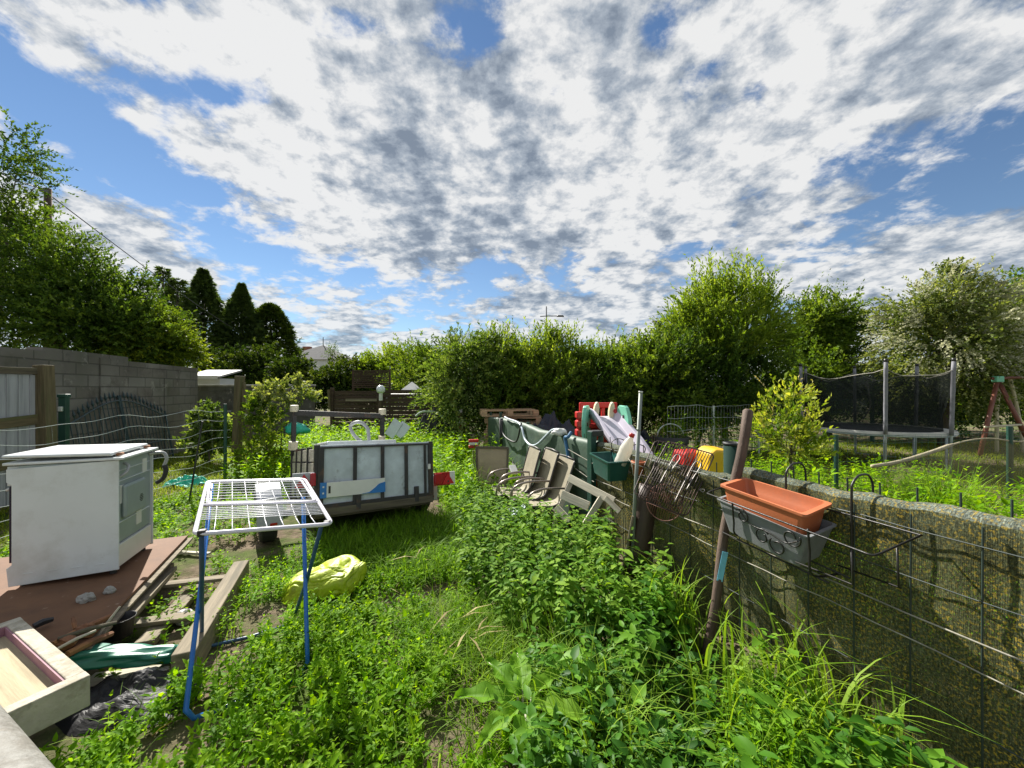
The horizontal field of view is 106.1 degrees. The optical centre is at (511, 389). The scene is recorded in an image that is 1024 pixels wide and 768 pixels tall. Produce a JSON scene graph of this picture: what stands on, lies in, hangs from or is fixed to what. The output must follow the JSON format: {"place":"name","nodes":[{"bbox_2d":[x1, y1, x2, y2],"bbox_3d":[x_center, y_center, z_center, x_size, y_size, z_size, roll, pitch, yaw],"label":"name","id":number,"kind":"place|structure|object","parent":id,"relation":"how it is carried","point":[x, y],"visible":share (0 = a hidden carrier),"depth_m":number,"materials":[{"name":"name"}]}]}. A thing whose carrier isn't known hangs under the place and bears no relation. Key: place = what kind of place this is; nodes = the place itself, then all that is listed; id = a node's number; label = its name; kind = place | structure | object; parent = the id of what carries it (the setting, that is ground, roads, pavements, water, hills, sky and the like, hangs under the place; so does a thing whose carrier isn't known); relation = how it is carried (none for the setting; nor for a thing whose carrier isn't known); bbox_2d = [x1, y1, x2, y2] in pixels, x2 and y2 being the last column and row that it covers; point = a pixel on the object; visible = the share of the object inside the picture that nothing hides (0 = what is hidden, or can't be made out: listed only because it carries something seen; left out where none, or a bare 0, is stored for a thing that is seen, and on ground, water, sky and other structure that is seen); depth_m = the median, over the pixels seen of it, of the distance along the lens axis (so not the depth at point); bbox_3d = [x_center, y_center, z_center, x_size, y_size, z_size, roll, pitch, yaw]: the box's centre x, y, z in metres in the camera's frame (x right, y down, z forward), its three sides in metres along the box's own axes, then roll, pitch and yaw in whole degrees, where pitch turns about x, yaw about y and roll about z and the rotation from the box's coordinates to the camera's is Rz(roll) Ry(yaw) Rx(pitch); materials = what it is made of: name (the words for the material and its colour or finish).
{"place":"outdoors","nodes":[
{"label":"outdoors","id":0,"kind":"place"},
{"bbox_2d":[297,337,351,402],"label":"distant house","id":1,"kind":"structure","parent":0,"point":[315,353],"depth_m":46.35,"materials":[{"name":"stone"}]},
{"bbox_2d":[47,494,783,767],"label":"wild grass","id":2,"kind":"structure","parent":0,"point":[366,541],"depth_m":2.29,"materials":[{"name":"plant"}]},
{"bbox_2d":[0,395,1023,767],"bbox_3d":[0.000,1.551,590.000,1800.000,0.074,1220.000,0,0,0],"label":"ground","id":3,"kind":"structure","parent":0,"point":[176,733],"depth_m":2.61,"materials":[{"name":"plant"}]},
{"bbox_2d":[0,367,37,506],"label":"board gate","id":4,"kind":"structure","parent":3,"relation":"on","point":[17,403],"depth_m":4.81,"materials":[{"name":"grey paint"}]},
{"bbox_2d":[0,374,35,506],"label":"door leaf","id":5,"kind":"structure","parent":4,"relation":"in","point":[17,392],"depth_m":4.81,"materials":[{"name":"grey paint"}]},
{"bbox_2d":[0,705,54,767],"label":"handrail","id":6,"kind":"object","parent":3,"relation":"on","point":[19,748],"visible":1,"depth_m":0.69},
{"bbox_2d":[32,365,57,448],"bbox_3d":[-6.109,0.615,5.050,0.229,1.876,0.130,0,0,0],"label":"wooden post","id":7,"kind":"object","parent":3,"relation":"on","point":[45,400],"visible":0.55,"depth_m":5.00,"materials":[{"name":"brown wood"}]},
{"bbox_2d":[0,106,102,343],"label":"tall tree","id":8,"kind":"object","parent":3,"relation":"on","point":[31,159],"visible":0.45,"depth_m":10.95,"materials":[{"name":"green plant"}]},
{"bbox_2d":[57,394,70,444],"bbox_3d":[-6.517,0.807,5.592,0.105,1.485,0.118,0,0,-17],"label":"gate post","id":9,"kind":"object","parent":3,"relation":"on","point":[64,415],"visible":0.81,"depth_m":5.57,"materials":[{"name":"metal"}]},
{"bbox_2d":[0,204,172,363],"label":"broadleaf tree","id":10,"kind":"object","parent":3,"relation":"on","point":[43,280],"visible":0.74,"depth_m":9.42,"materials":[{"name":"green plant"}]},
{"bbox_2d":[0,347,197,459],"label":"block wall","id":11,"kind":"structure","parent":3,"relation":"on","point":[83,378],"depth_m":7.27,"materials":[{"name":"grey concrete"}]},
{"bbox_2d":[15,254,207,365],"bbox_3d":[-10.788,-1.213,10.595,3.910,5.533,3.614,0,0,0],"label":"broadleaf tree","id":12,"kind":"object","parent":3,"relation":"on","point":[133,312],"visible":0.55,"depth_m":10.14,"materials":[{"name":"green plant"}]},
{"bbox_2d":[0,404,229,537],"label":"wire fence","id":13,"kind":"object","parent":3,"relation":"on","point":[224,437],"visible":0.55,"depth_m":5.63,"materials":[{"name":"metal"}]},
{"bbox_2d":[70,392,174,458],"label":"iron gate","id":14,"kind":"structure","parent":3,"relation":"on","point":[120,403],"depth_m":7.31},
{"bbox_2d":[55,669,201,736],"bbox_3d":[-1.924,1.501,1.958,0.669,0.139,0.433,0,0,0],"label":"plastic sheet","id":15,"kind":"object","parent":3,"relation":"on","point":[76,724],"visible":0.62,"depth_m":1.87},
{"bbox_2d":[117,562,176,622],"bbox_3d":[-2.589,1.472,2.749,0.125,0.135,1.028,0,0,-25],"label":"timber","id":16,"kind":"object","parent":3,"relation":"on","point":[150,592],"visible":0.46,"depth_m":2.71,"materials":[{"name":"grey wood"}]},
{"bbox_2d":[107,611,136,641],"bbox_3d":[-2.339,1.415,2.296,0.148,0.110,0.146,0,0,0],"label":"flower pot","id":17,"kind":"object","parent":16,"relation":"on","point":[122,630],"visible":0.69,"depth_m":2.27,"materials":[{"name":"black plastic"}]},
{"bbox_2d":[81,298,219,371],"bbox_3d":[-10.112,-0.517,10.949,2.830,4.155,2.852,0,0,0],"label":"broadleaf tree","id":18,"kind":"object","parent":3,"relation":"on","point":[195,349],"visible":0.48,"depth_m":10.76,"materials":[{"name":"green plant"}]},
{"bbox_2d":[90,560,248,686],"bbox_3d":[-2.142,1.469,2.480,0.524,0.158,1.238,0,0,-24],"label":"broken pallet","id":19,"kind":"object","parent":3,"relation":"on","point":[230,580],"visible":0.56,"depth_m":2.44,"materials":[{"name":"brown wood"}]},
{"bbox_2d":[69,643,178,670],"bbox_3d":[-2.085,1.415,2.039,0.504,0.117,0.200,0,0,-14],"label":"tarpaulin","id":20,"kind":"object","parent":19,"relation":"on","point":[104,655],"visible":0.81,"depth_m":2.02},
{"bbox_2d":[62,537,192,652],"bbox_3d":[-3.177,1.349,2.458,1.392,0.073,1.532,0,0,-24],"label":"plywood board","id":21,"kind":"object","parent":20,"relation":"on","point":[136,595],"visible":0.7,"depth_m":2.61,"materials":[{"name":"brown wood"}]},
{"bbox_2d":[64,631,113,657],"bbox_3d":[-2.258,1.358,2.062,0.039,0.051,0.203,0,0,5],"label":"scrap bar","id":22,"kind":"object","parent":21,"relation":"on","point":[84,645],"visible":0.92,"depth_m":2.04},
{"bbox_2d":[0,535,187,651],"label":"plywood board","id":23,"kind":"object","parent":21,"relation":"on","point":[30,604],"visible":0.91,"depth_m":2.48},
{"bbox_2d":[0,617,89,736],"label":"drawer","id":24,"kind":"object","parent":23,"relation":"on","point":[44,683],"visible":1,"depth_m":1.63,"materials":[{"name":"beige wood"}]},
{"bbox_2d":[2,443,168,586],"bbox_3d":[-3.108,0.865,2.864,0.686,0.876,0.563,0,0,-22],"label":"cooker","id":25,"kind":"object","parent":23,"relation":"on","point":[78,510],"visible":1,"depth_m":2.63,"materials":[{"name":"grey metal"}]},
{"bbox_2d":[160,277,219,351],"bbox_3d":[-22.405,-2.998,25.800,4.596,9.095,4.675,0,0,0],"label":"ragged pine","id":26,"kind":"object","parent":3,"relation":"on","point":[176,285],"visible":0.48,"depth_m":25.93,"materials":[{"name":"plant"}]},
{"bbox_2d":[172,397,232,464],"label":"leafy bush","id":27,"kind":"object","parent":3,"relation":"on","point":[214,423],"visible":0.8,"depth_m":7.90,"materials":[{"name":"green plant"}]},
{"bbox_2d":[173,267,242,359],"bbox_3d":[-22.694,-3.666,27.927,5.753,10.432,6.048,0,0,-35],"label":"conifer","id":28,"kind":"object","parent":3,"relation":"on","point":[203,287],"visible":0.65,"depth_m":27.61,"materials":[{"name":"green plant"}]},
{"bbox_2d":[198,370,241,384],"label":"garden shed","id":29,"kind":"structure","parent":3,"relation":"on","point":[208,377],"depth_m":14.11,"materials":[{"name":"white plastic"}]},
{"bbox_2d":[185,333,296,384],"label":"clipped hedge","id":30,"kind":"object","parent":3,"relation":"on","point":[253,371],"visible":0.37,"depth_m":19.52,"materials":[{"name":"green plant"}]},
{"bbox_2d":[231,376,255,467],"bbox_3d":[-5.109,0.647,7.373,0.547,1.822,0.150,0,0,10],"label":"braced post","id":31,"kind":"object","parent":3,"relation":"on","point":[240,392],"visible":0.61,"depth_m":7.34,"materials":[{"name":"brown wood"}]},
{"bbox_2d":[207,282,281,362],"bbox_3d":[-21.032,-3.425,29.974,7.372,9.951,5.954,0,0,0],"label":"conifer","id":32,"kind":"object","parent":3,"relation":"on","point":[240,306],"visible":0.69,"depth_m":29.29,"materials":[{"name":"green plant"}]},
{"bbox_2d":[198,385,315,435],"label":"rendered wall","id":33,"kind":"structure","parent":3,"relation":"on","point":[223,394],"depth_m":12.90,"materials":[{"name":"concrete"}]},
{"bbox_2d":[183,478,331,720],"bbox_3d":[-1.559,1.098,2.381,0.621,0.902,1.300,0,0,-35],"label":"drying rack","id":34,"kind":"object","parent":3,"relation":"on","point":[203,535],"visible":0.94,"depth_m":2.18,"materials":[{"name":"white metal"}]},
{"bbox_2d":[0,476,516,767],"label":"ground weeds","id":35,"kind":"object","parent":3,"relation":"on","point":[249,678],"visible":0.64,"depth_m":1.89,"materials":[{"name":"green plant"}]},
{"bbox_2d":[220,390,303,477],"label":"leafy bush","id":36,"kind":"object","parent":3,"relation":"on","point":[267,434],"visible":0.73,"depth_m":6.78,"materials":[{"name":"green plant"}]},
{"bbox_2d":[245,302,308,363],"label":"conifer","id":37,"kind":"object","parent":3,"relation":"on","point":[275,314],"visible":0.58,"depth_m":30.95,"materials":[{"name":"green plant"}]},
{"bbox_2d":[240,372,327,454],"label":"flowering bush","id":38,"kind":"object","parent":3,"relation":"on","point":[311,394],"visible":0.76,"depth_m":7.16,"materials":[{"name":"green plant"}]},
{"bbox_2d":[262,349,317,409],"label":"clipped bush","id":39,"kind":"object","parent":3,"relation":"on","point":[282,368],"visible":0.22,"depth_m":16.59,"materials":[{"name":"green plant"}]},
{"bbox_2d":[75,542,519,767],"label":"dry straw","id":40,"kind":"object","parent":3,"relation":"on","point":[445,613],"visible":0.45,"depth_m":2.20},
{"bbox_2d":[281,554,366,605],"bbox_3d":[-1.430,1.427,2.938,0.642,0.246,0.415,0,0,0],"label":"plastic bag","id":41,"kind":"object","parent":3,"relation":"on","point":[339,575],"visible":0.84,"depth_m":2.81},
{"bbox_2d":[293,350,392,421],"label":"clipped bush","id":42,"kind":"object","parent":3,"relation":"on","point":[335,376],"visible":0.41,"depth_m":16.25,"materials":[{"name":"green plant"}]},
{"bbox_2d":[254,405,454,542],"bbox_3d":[-2.217,0.917,5.062,1.995,1.418,2.568,0,0,-36],"label":"trailer","id":43,"kind":"object","parent":3,"relation":"on","point":[348,479],"visible":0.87,"depth_m":4.12,"materials":[{"name":"grey metal"}]},
{"bbox_2d":[352,370,390,421],"bbox_3d":[-4.281,0.470,11.717,1.169,2.160,0.055,0,0,0],"label":"lattice panel","id":44,"kind":"object","parent":3,"relation":"on","point":[371,374],"visible":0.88,"depth_m":11.69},
{"bbox_2d":[330,388,441,437],"bbox_3d":[-3.446,0.750,10.903,3.444,1.600,0.226,0,0,0],"label":"slat fence","id":45,"kind":"object","parent":3,"relation":"on","point":[361,399],"visible":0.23,"depth_m":10.99,"materials":[{"name":"brown wood"}]},
{"bbox_2d":[357,341,426,414],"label":"loose shrub","id":46,"kind":"object","parent":3,"relation":"on","point":[372,361],"visible":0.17,"depth_m":16.41,"materials":[{"name":"green plant"}]},
{"bbox_2d":[376,328,460,414],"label":"dark shrub","id":47,"kind":"object","parent":3,"relation":"on","point":[404,378],"visible":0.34,"depth_m":14.30,"materials":[{"name":"green plant"}]},
{"bbox_2d":[413,402,458,447],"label":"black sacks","id":48,"kind":"object","parent":3,"relation":"on","point":[424,421],"visible":0.28,"depth_m":9.60,"materials":[{"name":"plastic"}]},
{"bbox_2d":[402,322,521,446],"bbox_3d":[-1.143,0.010,9.345,2.996,3.410,2.587,0,0,-27],"label":"feathery shrub","id":49,"kind":"object","parent":3,"relation":"on","point":[448,386],"visible":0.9,"depth_m":8.99,"materials":[{"name":"green plant"}]},
{"bbox_2d":[426,619,555,724],"bbox_3d":[-0.054,1.392,1.943,0.671,0.316,0.686,0,0,42],"label":"grass clump","id":50,"kind":"object","parent":3,"relation":"on","point":[497,660],"visible":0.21,"depth_m":1.97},
{"bbox_2d":[475,446,508,502],"bbox_3d":[-0.289,1.168,5.300,0.542,0.764,0.197,0,0,18],"label":"framed panel","id":51,"kind":"object","parent":3,"relation":"on","point":[492,458],"visible":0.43,"depth_m":5.33,"materials":[{"name":"beige fabric"}]},
{"bbox_2d":[0,433,1023,552],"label":"lawn grass","id":52,"kind":"structure","parent":3,"relation":"on","point":[214,476],"depth_m":7.81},
{"bbox_2d":[463,322,562,437],"bbox_3d":[-0.046,-0.059,9.748,3.008,3.471,3.046,0,0,-25],"label":"hedge shrub","id":53,"kind":"object","parent":3,"relation":"on","point":[514,383],"visible":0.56,"depth_m":9.08,"materials":[{"name":"green plant"}]},
{"bbox_2d":[486,445,542,513],"bbox_3d":[0.032,1.151,4.850,0.641,0.812,0.546,-4,1,-16],"label":"garden chair","id":54,"kind":"object","parent":3,"relation":"on","point":[531,461],"visible":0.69,"depth_m":4.86,"materials":[{"name":"beige plastic"}]},
{"bbox_2d":[453,647,593,761],"bbox_3d":[0.043,1.419,1.674,0.540,0.265,0.545,0,0,-40],"label":"dock plant","id":55,"kind":"object","parent":3,"relation":"on","point":[489,729],"visible":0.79,"depth_m":1.69,"materials":[{"name":"green plant"}]},
{"bbox_2d":[498,447,559,521],"bbox_3d":[0.205,1.142,4.604,0.656,0.830,0.558,-2,1,-16],"label":"garden chair","id":56,"kind":"object","parent":3,"relation":"on","point":[548,464],"visible":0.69,"depth_m":4.61,"materials":[{"name":"plastic"}]},
{"bbox_2d":[511,454,575,527],"bbox_3d":[0.357,1.161,4.369,0.627,0.794,0.533,0,0,-18],"label":"garden chair","id":57,"kind":"object","parent":3,"relation":"on","point":[564,468],"visible":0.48,"depth_m":4.38,"materials":[{"name":"plastic"}]},
{"bbox_2d":[534,411,575,435],"bbox_3d":[0.771,1.006,8.007,1.998,1.128,1.000,0,0,0],"label":"dark tarp","id":58,"kind":"object","parent":3,"relation":"on","point":[550,420],"visible":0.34,"depth_m":7.97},
{"bbox_2d":[503,320,608,428],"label":"hedge shrub","id":59,"kind":"object","parent":3,"relation":"on","point":[561,396],"visible":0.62,"depth_m":9.20,"materials":[{"name":"green plant"}]},
{"bbox_2d":[484,315,672,371],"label":"hedge shoots","id":60,"kind":"object","parent":59,"relation":"on","point":[547,332],"visible":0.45,"depth_m":9.74,"materials":[{"name":"green plant"}]},
{"bbox_2d":[552,474,621,548],"bbox_3d":[0.686,1.225,3.649,0.309,0.718,0.697,0,0,-34],"label":"broken trestle","id":61,"kind":"object","parent":3,"relation":"on","point":[601,495],"visible":0.73,"depth_m":3.69,"materials":[{"name":"white wood"}]},
{"bbox_2d":[550,335,667,436],"bbox_3d":[2.289,0.227,10.033,3.100,3.306,3.368,0,0,0],"label":"hedge shrub","id":62,"kind":"object","parent":3,"relation":"on","point":[606,369],"visible":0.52,"depth_m":9.28,"materials":[{"name":"green plant"}]},
{"bbox_2d":[511,615,715,767],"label":"grass clump","id":63,"kind":"object","parent":3,"relation":"on","point":[602,711],"visible":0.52,"depth_m":1.59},
{"bbox_2d":[575,402,652,485],"bbox_3d":[1.500,0.875,5.798,0.819,1.350,1.641,0,0,-11],"label":"play slide","id":64,"kind":"object","parent":3,"relation":"on","point":[616,423],"visible":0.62,"depth_m":5.95,"materials":[{"name":"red plastic"}]},
{"bbox_2d":[218,404,1023,724],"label":"tall weeds","id":65,"kind":"object","parent":3,"relation":"on","point":[450,452],"visible":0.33,"depth_m":5.86,"materials":[{"name":"green plant"}]},
{"bbox_2d":[451,474,814,716],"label":"nettles","id":66,"kind":"object","parent":3,"relation":"on","point":[547,574],"visible":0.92,"depth_m":2.74,"materials":[{"name":"green plant"}]},
{"bbox_2d":[630,391,642,562],"bbox_3d":[0.958,0.781,2.980,0.112,1.539,0.033,0,0,0],"label":"metal pole","id":67,"kind":"object","parent":3,"relation":"on","point":[637,459],"visible":0.87,"depth_m":2.97,"materials":[{"name":"grey metal"}]},
{"bbox_2d":[619,483,659,587],"bbox_3d":[0.991,1.155,3.026,0.344,0.822,0.184,0,0,0],"label":"leaning post","id":68,"kind":"object","parent":3,"relation":"on","point":[645,519],"visible":0.49,"depth_m":2.96,"materials":[{"name":"brown wood"}]},
{"bbox_2d":[599,315,730,439],"bbox_3d":[3.523,-0.119,9.978,3.486,3.765,3.194,0,0,0],"label":"hedge shrub","id":69,"kind":"object","parent":3,"relation":"on","point":[653,362],"visible":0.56,"depth_m":9.34,"materials":[{"name":"green plant"}]},
{"bbox_2d":[652,423,689,457],"bbox_3d":[3.376,1.134,8.200,0.760,0.832,0.760,0,0,0],"label":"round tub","id":70,"kind":"object","parent":3,"relation":"on","point":[685,441],"visible":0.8,"depth_m":7.98,"materials":[{"name":"black plastic"}]},
{"bbox_2d":[621,544,742,657],"bbox_3d":[0.967,1.268,2.282,0.704,0.563,0.776,0,0,13],"label":"grass clump","id":71,"kind":"object","parent":3,"relation":"on","point":[683,621],"visible":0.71,"depth_m":2.34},
{"bbox_2d":[672,446,723,472],"bbox_3d":[2.145,1.079,4.368,0.482,0.901,0.663,0,0,-14],"label":"toy seesaw","id":72,"kind":"object","parent":3,"relation":"on","point":[717,452],"visible":0.16,"depth_m":4.09,"materials":[{"name":"yellow plastic"}]},
{"bbox_2d":[701,409,752,661],"bbox_3d":[1.277,0.837,2.277,0.435,1.441,0.075,0,0,-27],"label":"wooden stick","id":73,"kind":"object","parent":3,"relation":"on","point":[737,473],"visible":0.86,"depth_m":2.25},
{"bbox_2d":[667,404,787,452],"bbox_3d":[4.942,0.937,8.620,3.797,1.226,0.060,0,0,-22],"label":"wire fence","id":74,"kind":"object","parent":3,"relation":"on","point":[751,436],"visible":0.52,"depth_m":8.38,"materials":[{"name":"metal"}]},
{"bbox_2d":[652,316,805,447],"bbox_3d":[5.390,-0.072,9.762,4.304,3.558,3.371,0,0,0],"label":"hedge shrub","id":75,"kind":"object","parent":3,"relation":"on","point":[738,392],"visible":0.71,"depth_m":9.27,"materials":[{"name":"green plant"}]},
{"bbox_2d":[643,246,815,443],"bbox_3d":[5.854,-1.348,10.935,4.426,5.798,4.132,0,0,-43],"label":"hedge tree","id":76,"kind":"object","parent":3,"relation":"on","point":[714,306],"visible":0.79,"depth_m":10.40,"materials":[{"name":"green plant"}]},
{"bbox_2d":[492,569,967,767],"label":"broadleaf weeds","id":77,"kind":"object","parent":3,"relation":"on","point":[651,617],"visible":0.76,"depth_m":1.56,"materials":[{"name":"green plant"}]},
{"bbox_2d":[723,441,737,568],"bbox_3d":[1.865,0.998,3.250,0.154,1.105,0.152,0,0,0],"label":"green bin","id":78,"kind":"object","parent":3,"relation":"on","point":[729,450],"visible":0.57,"depth_m":3.21,"materials":[{"name":"plastic"}]},
{"bbox_2d":[488,411,1023,767],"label":"screened fence","id":79,"kind":"object","parent":3,"relation":"on","point":[989,547],"visible":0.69,"depth_m":1.67,"materials":[{"name":"fabric"}]},
{"bbox_2d":[590,451,630,481],"bbox_3d":[0.877,0.687,3.446,0.240,0.184,0.484,0,0,-9],"label":"green trough","id":80,"kind":"object","parent":79,"relation":"hanging from","point":[606,467],"visible":0.92,"depth_m":3.29,"materials":[{"name":"plastic"}]},
{"bbox_2d":[614,433,634,466],"bbox_3d":[0.966,0.518,3.300,0.176,0.299,0.110,0,0,0],"label":"plastic bottle","id":81,"kind":"object","parent":80,"relation":"in","point":[624,453],"visible":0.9,"depth_m":3.26,"materials":[{"name":"white"}]},
{"bbox_2d":[634,441,698,505],"bbox_3d":[1.143,0.602,2.845,0.332,0.394,0.412,0,0,44],"label":"grill rack","id":82,"kind":"object","parent":79,"relation":"attached to","point":[661,471],"visible":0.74,"depth_m":2.84,"materials":[{"name":"metal"}]},
{"bbox_2d":[639,442,713,515],"bbox_3d":[1.168,0.611,2.733,0.396,0.428,0.409,0,0,43],"label":"grill rack","id":83,"kind":"object","parent":79,"relation":"on","point":[690,469],"visible":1,"depth_m":2.72,"materials":[{"name":"metal"}]},
{"bbox_2d":[706,462,922,588],"bbox_3d":[1.471,0.634,1.958,0.379,0.483,0.899,0,0,-18],"label":"planter bracket","id":84,"kind":"object","parent":79,"relation":"attached to","point":[851,568],"visible":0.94,"depth_m":1.78,"materials":[{"name":"black metal"}]},
{"bbox_2d":[717,495,836,565],"bbox_3d":[1.371,0.722,2.038,0.201,0.233,0.517,0,0,-18],"label":"grey box","id":85,"kind":"object","parent":84,"relation":"attached to","point":[747,531],"visible":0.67,"depth_m":1.92,"materials":[{"name":"plastic"}]},
{"bbox_2d":[720,477,831,534],"bbox_3d":[1.375,0.625,2.045,0.188,0.203,0.487,0,0,-18],"label":"planter box","id":86,"kind":"object","parent":85,"relation":"in","point":[803,511],"depth_m":2.00,"materials":[{"name":"plastic"}]},
{"bbox_2d":[703,665,830,767],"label":"feathery weeds","id":87,"kind":"object","parent":3,"relation":"on","point":[776,738],"visible":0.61,"depth_m":1.48,"materials":[{"name":"green plant"}]},
{"bbox_2d":[735,371,843,477],"bbox_3d":[2.996,0.673,4.213,1.067,1.756,0.851,0,0,0],"label":"young tree","id":88,"kind":"object","parent":3,"relation":"on","point":[802,423],"visible":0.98,"depth_m":4.14,"materials":[{"name":"green plant"}]},
{"bbox_2d":[617,572,993,767],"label":"grass clump","id":89,"kind":"object","parent":3,"relation":"on","point":[811,682],"visible":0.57,"depth_m":1.69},
{"bbox_2d":[769,269,887,435],"bbox_3d":[10.219,-1.178,12.747,4.186,5.480,3.388,0,0,-35],"label":"tree","id":90,"kind":"object","parent":3,"relation":"on","point":[834,329],"visible":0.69,"depth_m":12.23,"materials":[{"name":"green plant"}]},
{"bbox_2d":[786,641,949,767],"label":"grass clump","id":91,"kind":"object","parent":3,"relation":"on","point":[884,730],"visible":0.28,"depth_m":1.57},
{"bbox_2d":[799,358,958,472],"bbox_3d":[7.648,0.483,8.167,2.568,2.106,2.506,0,0,0],"label":"trampoline","id":92,"kind":"object","parent":3,"relation":"on","point":[884,401],"visible":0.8,"depth_m":7.21,"materials":[{"name":"fabric"}]},
{"bbox_2d":[765,352,1023,438],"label":"hedge","id":93,"kind":"object","parent":3,"relation":"on","point":[1010,419],"visible":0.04,"depth_m":12.48,"materials":[{"name":"green plant"}]},
{"bbox_2d":[833,431,1023,502],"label":"wire fence","id":94,"kind":"object","parent":3,"relation":"on","point":[836,456],"visible":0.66,"depth_m":4.68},
{"bbox_2d":[870,438,1023,472],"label":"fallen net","id":95,"kind":"object","parent":94,"relation":"hanging from","point":[933,451],"visible":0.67,"depth_m":4.82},
{"bbox_2d":[843,449,1023,563],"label":"grass clump","id":96,"kind":"object","parent":3,"relation":"on","point":[941,491],"visible":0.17,"depth_m":3.29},
{"bbox_2d":[844,253,1023,445],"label":"hawthorn","id":97,"kind":"object","parent":3,"relation":"on","point":[960,323],"visible":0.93,"depth_m":9.50,"materials":[{"name":"green plant"}]},
{"bbox_2d":[955,264,1023,419],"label":"broadleaf tree","id":98,"kind":"object","parent":3,"relation":"on","point":[1015,273],"visible":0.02,"depth_m":11.00,"materials":[{"name":"green plant"}]},
{"bbox_2d":[977,376,1023,457],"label":"swing frame","id":99,"kind":"object","parent":3,"relation":"on","point":[998,385],"visible":0.84,"depth_m":8.92,"materials":[{"name":"red paint"}]},
{"bbox_2d":[1006,426,1012,506],"bbox_3d":[6.375,1.010,4.930,0.053,1.080,0.056,0,0,0],"label":"steel post","id":100,"kind":"object","parent":3,"relation":"on","point":[1009,450],"visible":0.66,"depth_m":4.91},
{"bbox_2d":[0,0,1023,381],"label":"sky","id":101,"kind":"structure","parent":0,"point":[368,171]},
{"bbox_2d":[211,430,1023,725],"bbox_3d":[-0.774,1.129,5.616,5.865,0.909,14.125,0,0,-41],"label":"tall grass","id":102,"kind":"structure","parent":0,"point":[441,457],"depth_m":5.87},
{"bbox_3d":[0.116,0.793,8.556,1.220,0.131,0.810,0,0,8],"label":"stacked pallet","id":103,"kind":"object","parent":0,"visible":0},
{"bbox_2d":[484,415,541,423],"bbox_3d":[0.044,0.655,8.575,1.220,0.131,0.810,0,0,3],"label":"stacked pallet","id":104,"kind":"object","parent":103,"relation":"on","point":[538,419],"visible":0.52,"depth_m":8.21,"materials":[{"name":"brown wood"}]},
{"bbox_2d":[479,408,538,416],"bbox_3d":[-0.090,0.497,8.490,1.220,0.131,0.810,0,0,-8],"label":"stacked pallet","id":105,"kind":"object","parent":104,"relation":"on","point":[509,412],"visible":0.95,"depth_m":8.18,"materials":[{"name":"brown wood"}]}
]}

